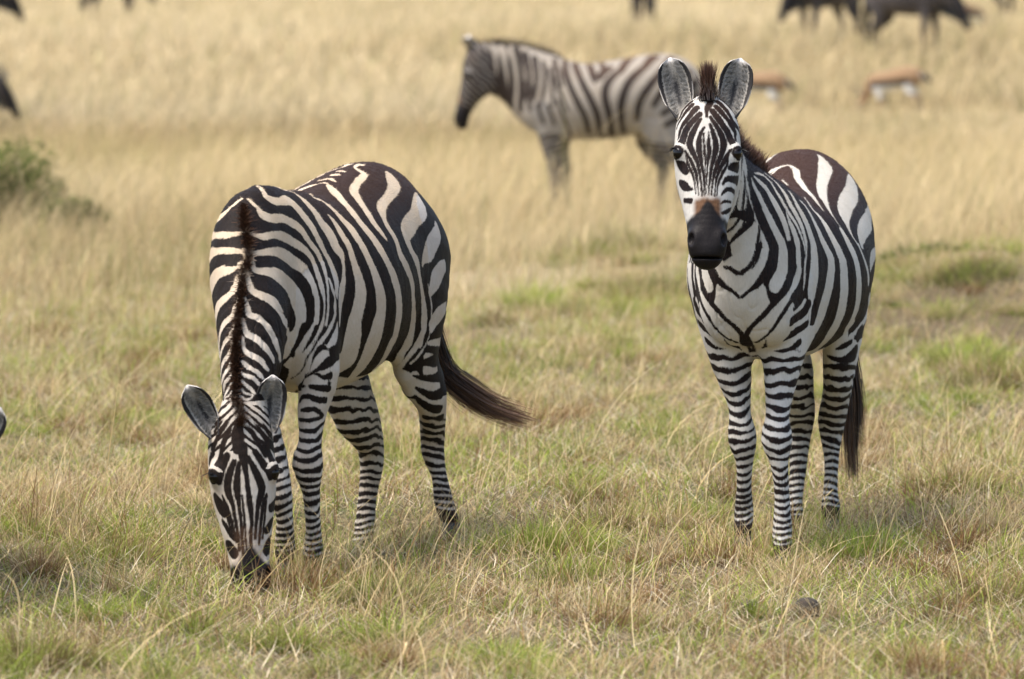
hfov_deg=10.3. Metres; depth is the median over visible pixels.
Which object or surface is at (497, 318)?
grass tuft
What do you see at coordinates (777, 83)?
gazelle
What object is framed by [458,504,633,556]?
grass tuft
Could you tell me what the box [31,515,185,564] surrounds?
grass tuft
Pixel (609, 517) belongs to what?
grass tuft
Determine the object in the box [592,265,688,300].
grass tuft
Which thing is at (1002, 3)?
wildebeest
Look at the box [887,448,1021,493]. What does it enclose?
grass tuft
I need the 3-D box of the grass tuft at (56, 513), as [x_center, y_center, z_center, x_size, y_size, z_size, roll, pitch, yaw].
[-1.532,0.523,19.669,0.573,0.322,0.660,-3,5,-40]
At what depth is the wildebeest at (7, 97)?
59.93 m
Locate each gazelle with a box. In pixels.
[714,71,794,114]
[850,66,930,119]
[957,3,990,25]
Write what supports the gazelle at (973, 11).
on the ground at (906, 323)
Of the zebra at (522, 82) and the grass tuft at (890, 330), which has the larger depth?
the zebra at (522, 82)
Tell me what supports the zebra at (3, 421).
on the ground at (906, 323)
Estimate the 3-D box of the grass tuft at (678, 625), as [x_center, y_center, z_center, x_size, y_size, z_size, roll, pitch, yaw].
[0.510,0.821,17.082,0.492,0.139,0.545,0,4,0]
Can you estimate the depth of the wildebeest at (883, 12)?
88.14 m
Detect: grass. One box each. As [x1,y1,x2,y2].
[0,0,1023,151]
[0,73,1023,339]
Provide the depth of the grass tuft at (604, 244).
35.95 m
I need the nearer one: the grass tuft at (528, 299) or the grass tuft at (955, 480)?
the grass tuft at (955, 480)
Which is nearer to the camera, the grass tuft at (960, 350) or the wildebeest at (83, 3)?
the grass tuft at (960, 350)
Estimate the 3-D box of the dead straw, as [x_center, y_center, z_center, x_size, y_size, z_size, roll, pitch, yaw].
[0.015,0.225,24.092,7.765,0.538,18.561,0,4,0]
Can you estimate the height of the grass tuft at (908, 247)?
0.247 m
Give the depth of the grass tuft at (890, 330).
30.04 m
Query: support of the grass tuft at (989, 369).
on the ground at (906, 323)
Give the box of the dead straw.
[0,234,1023,678]
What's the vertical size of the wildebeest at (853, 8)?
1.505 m
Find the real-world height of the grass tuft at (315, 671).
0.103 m
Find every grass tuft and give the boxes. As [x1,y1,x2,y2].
[0,594,133,673]
[1,451,139,537]
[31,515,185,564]
[216,613,335,653]
[260,653,396,678]
[308,554,467,612]
[434,625,570,668]
[457,305,527,328]
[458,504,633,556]
[480,267,588,311]
[538,293,594,317]
[544,495,671,531]
[557,216,684,256]
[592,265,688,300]
[612,594,743,635]
[794,507,947,563]
[863,318,925,338]
[875,238,978,269]
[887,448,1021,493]
[889,549,1023,612]
[892,321,1020,367]
[924,337,1023,392]
[925,247,1023,287]
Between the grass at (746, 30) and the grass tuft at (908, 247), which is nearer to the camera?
the grass tuft at (908, 247)
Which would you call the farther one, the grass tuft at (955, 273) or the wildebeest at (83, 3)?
the wildebeest at (83, 3)
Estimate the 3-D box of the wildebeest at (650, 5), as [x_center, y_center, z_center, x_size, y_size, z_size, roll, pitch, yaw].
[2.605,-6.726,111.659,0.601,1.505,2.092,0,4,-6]
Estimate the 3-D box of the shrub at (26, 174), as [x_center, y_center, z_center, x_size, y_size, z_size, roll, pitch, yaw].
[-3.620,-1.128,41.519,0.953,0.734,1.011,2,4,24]
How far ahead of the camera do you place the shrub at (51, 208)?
40.44 m
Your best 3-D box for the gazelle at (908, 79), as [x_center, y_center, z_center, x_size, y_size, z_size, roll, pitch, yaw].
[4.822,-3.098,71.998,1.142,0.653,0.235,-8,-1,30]
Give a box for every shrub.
[0,135,73,234]
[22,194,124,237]
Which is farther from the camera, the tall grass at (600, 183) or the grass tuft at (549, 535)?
the tall grass at (600, 183)
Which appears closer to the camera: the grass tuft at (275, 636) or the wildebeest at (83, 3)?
the grass tuft at (275, 636)
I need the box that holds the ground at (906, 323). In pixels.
[0,9,1023,678]
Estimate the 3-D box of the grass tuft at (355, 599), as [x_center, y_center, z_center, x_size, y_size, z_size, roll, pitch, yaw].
[-0.398,0.752,17.664,0.568,0.203,0.601,0,4,0]
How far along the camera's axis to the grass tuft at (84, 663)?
16.06 m
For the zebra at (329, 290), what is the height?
1.441 m
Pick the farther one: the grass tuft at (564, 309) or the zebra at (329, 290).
the grass tuft at (564, 309)
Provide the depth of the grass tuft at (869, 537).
19.28 m
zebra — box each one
[0,407,6,437]
[181,161,540,593]
[454,35,717,226]
[658,57,875,564]
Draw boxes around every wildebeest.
[0,0,23,20]
[0,63,19,118]
[80,0,156,15]
[631,0,655,22]
[778,0,861,47]
[861,0,970,59]
[996,0,1013,17]
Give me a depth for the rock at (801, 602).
17.55 m
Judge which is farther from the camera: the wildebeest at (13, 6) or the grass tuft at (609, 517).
the wildebeest at (13, 6)
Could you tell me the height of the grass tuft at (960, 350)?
0.254 m
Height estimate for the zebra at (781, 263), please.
1.770 m
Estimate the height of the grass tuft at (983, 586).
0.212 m
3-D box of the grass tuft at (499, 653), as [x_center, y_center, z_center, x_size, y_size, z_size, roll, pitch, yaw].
[-0.025,0.880,16.405,0.466,0.120,0.484,0,4,0]

